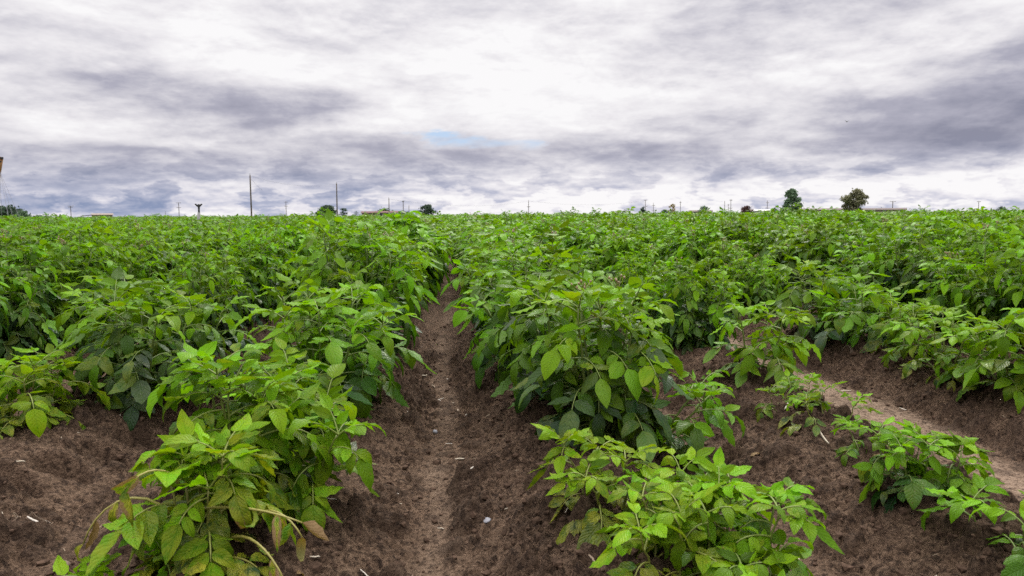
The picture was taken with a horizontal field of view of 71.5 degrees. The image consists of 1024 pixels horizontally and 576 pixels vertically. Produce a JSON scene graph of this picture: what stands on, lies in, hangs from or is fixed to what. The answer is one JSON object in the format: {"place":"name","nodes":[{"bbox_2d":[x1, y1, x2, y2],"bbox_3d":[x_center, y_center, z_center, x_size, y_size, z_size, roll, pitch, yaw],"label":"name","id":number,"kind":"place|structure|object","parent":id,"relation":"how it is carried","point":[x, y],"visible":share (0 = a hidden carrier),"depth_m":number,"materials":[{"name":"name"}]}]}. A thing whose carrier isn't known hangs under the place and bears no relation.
{"place":"outdoors","nodes":[
{"label":"outdoors","id":0,"kind":"place"},
{"bbox_2d":[0,247,1023,575],"bbox_3d":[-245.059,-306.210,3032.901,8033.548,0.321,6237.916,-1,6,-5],"label":"ground","id":1,"kind":"structure","parent":0,"point":[76,473],"depth_m":2.03,"materials":[{"name":"soil"}]},
{"bbox_2d":[0,273,11,342],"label":"potato plant","id":2,"kind":"object","parent":1,"relation":"on","point":[3,302],"visible":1,"depth_m":3.08,"materials":[{"name":"green plant"}]},
{"bbox_2d":[0,360,64,432],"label":"potato plant","id":3,"kind":"object","parent":1,"relation":"on","point":[5,393],"visible":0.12,"depth_m":2.43,"materials":[{"name":"green plant"}]},
{"bbox_2d":[0,252,67,366],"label":"potato plant","id":4,"kind":"object","parent":1,"relation":"on","point":[7,349],"visible":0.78,"depth_m":3.31,"materials":[{"name":"green plant"}]},
{"bbox_2d":[0,223,70,360],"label":"potato plant","id":5,"kind":"object","parent":1,"relation":"on","point":[22,256],"visible":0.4,"depth_m":3.50,"materials":[{"name":"green plant"}]},
{"bbox_2d":[0,340,110,438],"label":"potato plant","id":6,"kind":"object","parent":1,"relation":"on","point":[36,418],"visible":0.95,"depth_m":2.30,"materials":[{"name":"green plant"}]},
{"bbox_2d":[4,236,130,347],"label":"potato plant","id":7,"kind":"object","parent":1,"relation":"on","point":[59,252],"visible":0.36,"depth_m":3.80,"materials":[{"name":"green plant"}]},
{"bbox_2d":[29,247,122,331],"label":"potato plant","id":8,"kind":"object","parent":1,"relation":"on","point":[78,274],"visible":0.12,"depth_m":4.01,"materials":[{"name":"green plant"}]},
{"bbox_2d":[56,220,120,264],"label":"potato plant","id":9,"kind":"object","parent":1,"relation":"on","point":[68,236],"visible":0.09,"depth_m":5.69,"materials":[{"name":"green plant"}]},
{"bbox_2d":[31,214,148,319],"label":"potato plant","id":10,"kind":"object","parent":1,"relation":"on","point":[124,256],"visible":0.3,"depth_m":4.26,"materials":[{"name":"green plant"}]},
{"bbox_2d":[53,530,181,575],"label":"potato plant","id":11,"kind":"object","parent":1,"relation":"on","point":[60,566],"visible":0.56,"depth_m":1.28,"materials":[{"name":"green plant"}]},
{"bbox_2d":[52,271,210,382],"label":"potato plant","id":12,"kind":"object","parent":1,"relation":"on","point":[79,310],"visible":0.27,"depth_m":2.95,"materials":[{"name":"green plant"}]},
{"bbox_2d":[95,223,167,306],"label":"potato plant","id":13,"kind":"object","parent":1,"relation":"on","point":[145,264],"visible":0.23,"depth_m":4.59,"materials":[{"name":"green plant"}]},
{"bbox_2d":[47,265,230,430],"bbox_3d":[-1.400,0.227,2.659,0.611,0.615,0.704,-1,6,-5],"label":"potato plant","id":14,"kind":"object","parent":1,"relation":"on","point":[132,388],"visible":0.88,"depth_m":2.52,"materials":[{"name":"green plant"}]},
{"bbox_2d":[105,230,190,295],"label":"potato plant","id":15,"kind":"object","parent":1,"relation":"on","point":[164,272],"visible":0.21,"depth_m":4.98,"materials":[{"name":"green plant"}]},
{"bbox_2d":[136,234,210,294],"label":"potato plant","id":16,"kind":"object","parent":1,"relation":"on","point":[165,251],"visible":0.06,"depth_m":5.29,"materials":[{"name":"green plant"}]},
{"bbox_2d":[145,235,214,267],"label":"potato plant","id":17,"kind":"object","parent":1,"relation":"on","point":[178,246],"visible":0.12,"depth_m":5.68,"materials":[{"name":"green plant"}]},
{"bbox_2d":[116,288,256,403],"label":"potato plant","id":18,"kind":"object","parent":1,"relation":"on","point":[199,337],"visible":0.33,"depth_m":2.92,"materials":[{"name":"green plant"}]},
{"bbox_2d":[74,409,328,575],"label":"potato plant","id":19,"kind":"object","parent":1,"relation":"on","point":[208,550],"visible":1,"depth_m":1.30,"materials":[{"name":"green plant"}]},
{"bbox_2d":[168,231,236,253],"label":"potato plant","id":20,"kind":"object","parent":1,"relation":"on","point":[223,240],"visible":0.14,"depth_m":6.19,"materials":[{"name":"green plant"}]},
{"bbox_2d":[154,254,254,352],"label":"potato plant","id":21,"kind":"object","parent":1,"relation":"on","point":[233,313],"visible":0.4,"depth_m":3.60,"materials":[{"name":"green plant"}]},
{"bbox_2d":[167,250,250,331],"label":"potato plant","id":22,"kind":"object","parent":1,"relation":"on","point":[205,258],"visible":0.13,"depth_m":3.86,"materials":[{"name":"green plant"}]},
{"bbox_2d":[174,246,268,327],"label":"potato plant","id":23,"kind":"object","parent":1,"relation":"on","point":[247,268],"visible":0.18,"depth_m":4.20,"materials":[{"name":"green plant"}]},
{"bbox_2d":[146,341,341,515],"bbox_3d":[-0.610,0.342,1.643,0.449,0.435,0.421,-5,7,-37],"label":"potato plant","id":24,"kind":"object","parent":1,"relation":"on","point":[254,378],"visible":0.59,"depth_m":1.58,"materials":[{"name":"green plant"}]},
{"bbox_2d":[208,230,294,323],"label":"potato plant","id":25,"kind":"object","parent":1,"relation":"on","point":[250,253],"visible":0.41,"depth_m":4.48,"materials":[{"name":"green plant"}]},
{"bbox_2d":[216,224,288,318],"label":"potato plant","id":26,"kind":"object","parent":1,"relation":"on","point":[274,247],"visible":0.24,"depth_m":4.73,"materials":[{"name":"green plant"}]},
{"bbox_2d":[231,219,301,311],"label":"potato plant","id":27,"kind":"object","parent":1,"relation":"on","point":[283,258],"visible":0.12,"depth_m":5.05,"materials":[{"name":"green plant"}]},
{"bbox_2d":[203,337,350,442],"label":"potato plant","id":28,"kind":"object","parent":1,"relation":"on","point":[279,355],"visible":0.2,"depth_m":2.10,"materials":[{"name":"green plant"}]},
{"bbox_2d":[259,222,322,290],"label":"potato plant","id":29,"kind":"object","parent":1,"relation":"on","point":[297,239],"visible":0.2,"depth_m":5.61,"materials":[{"name":"green plant"}]},
{"bbox_2d":[237,363,385,531],"bbox_3d":[-0.500,0.404,1.698,0.415,0.399,0.430,-1,6,-5],"label":"potato plant","id":30,"kind":"object","parent":1,"relation":"on","point":[305,495],"visible":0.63,"depth_m":1.62,"materials":[{"name":"green plant"}]},
{"bbox_2d":[234,272,403,391],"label":"potato plant","id":31,"kind":"object","parent":1,"relation":"on","point":[368,297],"visible":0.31,"depth_m":2.77,"materials":[{"name":"green plant"}]},
{"bbox_2d":[241,289,435,426],"bbox_3d":[-0.604,0.255,2.522,0.576,0.527,0.626,4,7,38],"label":"potato plant","id":32,"kind":"object","parent":1,"relation":"on","point":[364,381],"visible":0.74,"depth_m":2.44,"materials":[{"name":"green plant"}]},
{"bbox_2d":[277,227,426,347],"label":"potato plant","id":33,"kind":"object","parent":1,"relation":"on","point":[352,255],"visible":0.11,"depth_m":3.75,"materials":[{"name":"green plant"}]},
{"bbox_2d":[298,231,417,328],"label":"potato plant","id":34,"kind":"object","parent":1,"relation":"on","point":[404,258],"visible":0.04,"depth_m":4.48,"materials":[{"name":"green plant"}]},
{"bbox_2d":[300,235,417,316],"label":"potato plant","id":35,"kind":"object","parent":1,"relation":"on","point":[396,250],"visible":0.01,"depth_m":4.14,"materials":[{"name":"green plant"}]},
{"bbox_2d":[285,208,439,363],"bbox_3d":[-0.771,0.030,3.542,0.685,0.861,0.847,-1,7,-32],"label":"potato plant","id":36,"kind":"object","parent":1,"relation":"on","point":[323,271],"visible":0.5,"depth_m":3.44,"materials":[{"name":"green plant"}]},
{"bbox_2d":[338,233,432,317],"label":"potato plant","id":37,"kind":"object","parent":1,"relation":"on","point":[417,313],"visible":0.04,"depth_m":5.04,"materials":[{"name":"green plant"}]},
{"bbox_2d":[365,227,441,311],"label":"potato plant","id":38,"kind":"object","parent":1,"relation":"on","point":[423,304],"visible":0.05,"depth_m":5.30,"materials":[{"name":"green plant"}]},
{"bbox_2d":[355,210,453,296],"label":"potato plant","id":39,"kind":"object","parent":1,"relation":"on","point":[405,224],"visible":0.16,"depth_m":6.21,"materials":[{"name":"green plant"}]},
{"bbox_2d":[451,222,530,281],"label":"potato plant","id":40,"kind":"object","parent":1,"relation":"on","point":[465,240],"visible":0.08,"depth_m":6.80,"materials":[{"name":"green plant"}]},
{"bbox_2d":[458,233,545,294],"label":"potato plant","id":41,"kind":"object","parent":1,"relation":"on","point":[488,246],"visible":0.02,"depth_m":5.30,"materials":[{"name":"green plant"}]},
{"bbox_2d":[0,201,1023,266],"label":"potato crop","id":42,"kind":"object","parent":1,"relation":"on","point":[454,223],"visible":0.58,"depth_m":14.76,"materials":[{"name":"green plant"}]},
{"bbox_2d":[463,247,566,331],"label":"potato plant","id":43,"kind":"object","parent":1,"relation":"on","point":[476,282],"visible":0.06,"depth_m":3.97,"materials":[{"name":"green plant"}]},
{"bbox_2d":[440,226,592,332],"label":"potato plant","id":44,"kind":"object","parent":1,"relation":"on","point":[481,250],"visible":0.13,"depth_m":4.33,"materials":[{"name":"green plant"}]},
{"bbox_2d":[458,247,583,336],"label":"potato plant","id":45,"kind":"object","parent":1,"relation":"on","point":[476,291],"visible":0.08,"depth_m":3.62,"materials":[{"name":"green plant"}]},
{"bbox_2d":[451,234,617,387],"bbox_3d":[0.072,0.118,3.076,0.809,0.699,0.573,-6,8,-45],"label":"potato plant","id":46,"kind":"object","parent":1,"relation":"on","point":[483,362],"visible":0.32,"depth_m":2.98,"materials":[{"name":"green plant"}]},
{"bbox_2d":[467,219,606,350],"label":"potato plant","id":47,"kind":"object","parent":1,"relation":"on","point":[552,250],"visible":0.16,"depth_m":3.41,"materials":[{"name":"green plant"}]},
{"bbox_2d":[477,270,662,413],"bbox_3d":[0.188,0.224,2.512,0.637,0.597,0.547,-4,7,-30],"label":"potato plant","id":48,"kind":"object","parent":1,"relation":"on","point":[516,374],"visible":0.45,"depth_m":2.42,"materials":[{"name":"green plant"}]},
{"bbox_2d":[558,223,613,252],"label":"potato plant","id":49,"kind":"object","parent":1,"relation":"on","point":[570,240],"visible":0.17,"depth_m":6.41,"materials":[{"name":"green plant"}]},
{"bbox_2d":[527,423,668,549],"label":"potato plant","id":50,"kind":"object","parent":1,"relation":"on","point":[589,525],"visible":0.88,"depth_m":1.50,"materials":[{"name":"green plant"}]},
{"bbox_2d":[510,275,694,464],"bbox_3d":[0.272,0.262,2.095,0.518,0.607,0.552,1,6,12],"label":"potato plant","id":51,"kind":"object","parent":1,"relation":"on","point":[625,408],"visible":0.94,"depth_m":1.99,"materials":[{"name":"green plant"}]},
{"bbox_2d":[577,224,629,263],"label":"potato plant","id":52,"kind":"object","parent":1,"relation":"on","point":[592,235],"visible":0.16,"depth_m":5.92,"materials":[{"name":"green plant"}]},
{"bbox_2d":[579,231,633,280],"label":"potato plant","id":53,"kind":"object","parent":1,"relation":"on","point":[606,242],"visible":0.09,"depth_m":5.56,"materials":[{"name":"green plant"}]},
{"bbox_2d":[580,228,653,292],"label":"potato plant","id":54,"kind":"object","parent":1,"relation":"on","point":[617,242],"visible":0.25,"depth_m":5.23,"materials":[{"name":"green plant"}]},
{"bbox_2d":[600,252,640,313],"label":"potato plant","id":55,"kind":"object","parent":1,"relation":"on","point":[617,266],"visible":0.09,"depth_m":4.79,"materials":[{"name":"green plant"}]},
{"bbox_2d":[613,245,663,322],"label":"potato plant","id":56,"kind":"object","parent":1,"relation":"on","point":[639,267],"visible":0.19,"depth_m":4.37,"materials":[{"name":"green plant"}]},
{"bbox_2d":[623,216,672,251],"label":"potato plant","id":57,"kind":"object","parent":1,"relation":"on","point":[640,226],"visible":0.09,"depth_m":7.51,"materials":[{"name":"green plant"}]},
{"bbox_2d":[624,256,691,328],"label":"potato plant","id":58,"kind":"object","parent":1,"relation":"on","point":[660,262],"visible":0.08,"depth_m":4.10,"materials":[{"name":"green plant"}]},
{"bbox_2d":[634,220,687,260],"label":"potato plant","id":59,"kind":"object","parent":1,"relation":"on","point":[662,234],"visible":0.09,"depth_m":6.99,"materials":[{"name":"green plant"}]},
{"bbox_2d":[589,476,742,575],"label":"potato plant","id":60,"kind":"object","parent":1,"relation":"on","point":[659,524],"visible":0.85,"depth_m":1.26,"materials":[{"name":"green plant"}]},
{"bbox_2d":[597,341,745,474],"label":"potato plant","id":61,"kind":"object","parent":1,"relation":"on","point":[694,435],"visible":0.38,"depth_m":2.16,"materials":[{"name":"green plant"}]},
{"bbox_2d":[644,220,699,265],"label":"potato plant","id":62,"kind":"object","parent":1,"relation":"on","point":[654,240],"visible":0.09,"depth_m":6.67,"materials":[{"name":"green plant"}]},
{"bbox_2d":[635,264,713,343],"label":"potato plant","id":63,"kind":"object","parent":1,"relation":"on","point":[666,272],"visible":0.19,"depth_m":3.77,"materials":[{"name":"green plant"}]},
{"bbox_2d":[647,219,710,265],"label":"potato plant","id":64,"kind":"object","parent":1,"relation":"on","point":[664,248],"visible":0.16,"depth_m":6.34,"materials":[{"name":"green plant"}]},
{"bbox_2d":[670,211,709,238],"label":"potato plant","id":65,"kind":"object","parent":1,"relation":"on","point":[693,218],"visible":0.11,"depth_m":8.89,"materials":[{"name":"green plant"}]},
{"bbox_2d":[615,446,774,575],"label":"potato plant","id":66,"kind":"object","parent":1,"relation":"on","point":[706,464],"visible":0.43,"depth_m":1.41,"materials":[{"name":"green plant"}]},
{"bbox_2d":[643,256,749,354],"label":"potato plant","id":67,"kind":"object","parent":1,"relation":"on","point":[685,331],"visible":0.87,"depth_m":3.43,"materials":[{"name":"green plant"}]},
{"bbox_2d":[662,224,740,284],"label":"potato plant","id":68,"kind":"object","parent":1,"relation":"on","point":[677,243],"visible":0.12,"depth_m":6.04,"materials":[{"name":"green plant"}]},
{"bbox_2d":[674,218,735,283],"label":"potato plant","id":69,"kind":"object","parent":1,"relation":"on","point":[688,249],"visible":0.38,"depth_m":5.75,"materials":[{"name":"green plant"}]},
{"bbox_2d":[686,237,749,300],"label":"potato plant","id":70,"kind":"object","parent":1,"relation":"on","point":[717,245],"visible":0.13,"depth_m":5.42,"materials":[{"name":"green plant"}]},
{"bbox_2d":[696,244,752,304],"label":"potato plant","id":71,"kind":"object","parent":1,"relation":"on","point":[723,256],"visible":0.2,"depth_m":5.22,"materials":[{"name":"green plant"}]},
{"bbox_2d":[712,213,770,255],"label":"potato plant","id":72,"kind":"object","parent":1,"relation":"on","point":[728,230],"visible":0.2,"depth_m":7.06,"materials":[{"name":"green plant"}]},
{"bbox_2d":[713,248,775,315],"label":"potato plant","id":73,"kind":"object","parent":1,"relation":"on","point":[744,253],"visible":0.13,"depth_m":4.93,"materials":[{"name":"green plant"}]},
{"bbox_2d":[658,462,844,575],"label":"potato plant","id":74,"kind":"object","parent":1,"relation":"on","point":[751,527],"visible":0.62,"depth_m":1.29,"materials":[{"name":"green plant"}]},
{"bbox_2d":[723,215,788,259],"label":"potato plant","id":75,"kind":"object","parent":1,"relation":"on","point":[751,230],"visible":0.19,"depth_m":6.82,"materials":[{"name":"green plant"}]},
{"bbox_2d":[701,529,813,575],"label":"potato plant","id":76,"kind":"object","parent":1,"relation":"on","point":[790,553],"visible":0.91,"depth_m":1.23,"materials":[{"name":"green plant"}]},
{"bbox_2d":[723,253,792,318],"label":"potato plant","id":77,"kind":"object","parent":1,"relation":"on","point":[756,293],"visible":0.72,"depth_m":4.64,"materials":[{"name":"green plant"}]},
{"bbox_2d":[703,300,820,393],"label":"potato plant","id":78,"kind":"object","parent":1,"relation":"on","point":[786,360],"visible":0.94,"depth_m":2.81,"materials":[{"name":"green plant"}]},
{"bbox_2d":[747,224,812,284],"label":"potato plant","id":79,"kind":"object","parent":1,"relation":"on","point":[774,231],"visible":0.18,"depth_m":6.23,"materials":[{"name":"green plant"}]},
{"bbox_2d":[771,188,803,211],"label":"tree","id":80,"kind":"object","parent":1,"relation":"on","point":[791,194],"visible":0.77,"depth_m":184.12,"materials":[{"name":"green plant"}]},
{"bbox_2d":[754,369,822,421],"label":"potato plant","id":81,"kind":"object","parent":1,"relation":"on","point":[767,409],"visible":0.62,"depth_m":2.42,"materials":[{"name":"green plant"}]},
{"bbox_2d":[765,220,833,292],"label":"potato plant","id":82,"kind":"object","parent":1,"relation":"on","point":[774,256],"visible":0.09,"depth_m":5.90,"materials":[{"name":"green plant"}]},
{"bbox_2d":[767,223,848,294],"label":"potato plant","id":83,"kind":"object","parent":1,"relation":"on","point":[794,239],"visible":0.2,"depth_m":5.62,"materials":[{"name":"green plant"}]},
{"bbox_2d":[763,253,892,340],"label":"potato plant","id":84,"kind":"object","parent":1,"relation":"on","point":[795,295],"visible":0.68,"depth_m":3.91,"materials":[{"name":"green plant"}]},
{"bbox_2d":[778,372,882,435],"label":"potato plant","id":85,"kind":"object","parent":1,"relation":"on","point":[814,396],"visible":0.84,"depth_m":2.22,"materials":[{"name":"green plant"}]},
{"bbox_2d":[797,220,899,307],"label":"potato plant","id":86,"kind":"object","parent":1,"relation":"on","point":[828,244],"visible":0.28,"depth_m":5.31,"materials":[{"name":"green plant"}]},
{"bbox_2d":[808,230,894,298],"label":"potato plant","id":87,"kind":"object","parent":1,"relation":"on","point":[863,238],"visible":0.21,"depth_m":5.07,"materials":[{"name":"green plant"}]},
{"bbox_2d":[840,188,868,211],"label":"tree","id":88,"kind":"object","parent":1,"relation":"on","point":[859,196],"visible":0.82,"depth_m":178.07,"materials":[{"name":"green plant"}]},
{"bbox_2d":[803,277,935,356],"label":"potato plant","id":89,"kind":"object","parent":1,"relation":"on","point":[844,330],"visible":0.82,"depth_m":3.52,"materials":[{"name":"green plant"}]},
{"bbox_2d":[830,414,917,468],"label":"potato plant","id":90,"kind":"object","parent":1,"relation":"on","point":[852,449],"visible":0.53,"depth_m":1.99,"materials":[{"name":"green plant"}]},
{"bbox_2d":[842,220,911,245],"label":"potato plant","id":91,"kind":"object","parent":1,"relation":"on","point":[877,227],"visible":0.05,"depth_m":6.44,"materials":[{"name":"green plant"}]},
{"bbox_2d":[827,217,944,312],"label":"potato plant","id":92,"kind":"object","parent":1,"relation":"on","point":[860,249],"visible":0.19,"depth_m":4.67,"materials":[{"name":"green plant"}]},
{"bbox_2d":[844,225,974,317],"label":"potato plant","id":93,"kind":"object","parent":1,"relation":"on","point":[895,279],"visible":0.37,"depth_m":4.41,"materials":[{"name":"green plant"}]},
{"bbox_2d":[845,416,994,512],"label":"potato plant","id":94,"kind":"object","parent":1,"relation":"on","point":[912,490],"visible":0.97,"depth_m":1.66,"materials":[{"name":"green plant"}]},
{"bbox_2d":[869,294,973,367],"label":"potato plant","id":95,"kind":"object","parent":1,"relation":"on","point":[909,339],"visible":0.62,"depth_m":3.20,"materials":[{"name":"green plant"}]},
{"bbox_2d":[884,214,977,279],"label":"potato plant","id":96,"kind":"object","parent":1,"relation":"on","point":[936,223],"visible":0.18,"depth_m":5.43,"materials":[{"name":"green plant"}]},
{"bbox_2d":[901,244,982,331],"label":"potato plant","id":97,"kind":"object","parent":1,"relation":"on","point":[926,278],"visible":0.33,"depth_m":4.14,"materials":[{"name":"green plant"}]},
{"bbox_2d":[880,302,1008,390],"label":"potato plant","id":98,"kind":"object","parent":1,"relation":"on","point":[943,360],"visible":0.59,"depth_m":2.90,"materials":[{"name":"green plant"}]},
{"bbox_2d":[935,222,990,262],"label":"potato plant","id":99,"kind":"object","parent":1,"relation":"on","point":[954,237],"visible":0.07,"depth_m":5.18,"materials":[{"name":"green plant"}]},
{"bbox_2d":[912,223,1023,345],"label":"potato plant","id":100,"kind":"object","parent":1,"relation":"on","point":[953,293],"visible":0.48,"depth_m":3.78,"materials":[{"name":"green plant"}]},
{"bbox_2d":[920,472,1023,575],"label":"potato plant","id":101,"kind":"object","parent":1,"relation":"on","point":[958,505],"visible":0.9,"depth_m":1.43,"materials":[{"name":"green plant"}]},
{"bbox_2d":[929,307,1023,413],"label":"potato plant","id":102,"kind":"object","parent":1,"relation":"on","point":[1011,372],"visible":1,"depth_m":2.59,"materials":[{"name":"green plant"}]},
{"bbox_2d":[948,218,1015,279],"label":"potato plant","id":103,"kind":"object","parent":1,"relation":"on","point":[969,238],"visible":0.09,"depth_m":4.97,"materials":[{"name":"green plant"}]},
{"bbox_2d":[958,223,1023,351],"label":"potato plant","id":104,"kind":"object","parent":1,"relation":"on","point":[1017,299],"visible":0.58,"depth_m":3.57,"materials":[{"name":"green plant"}]},
{"bbox_2d":[970,240,1015,306],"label":"potato plant","id":105,"kind":"object","parent":1,"relation":"on","point":[990,246],"visible":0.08,"depth_m":4.76,"materials":[{"name":"green plant"}]},
{"bbox_2d":[0,0,1023,217],"label":"sky","id":106,"kind":"structure","parent":0,"point":[136,108],"materials":[{"name":"white"}]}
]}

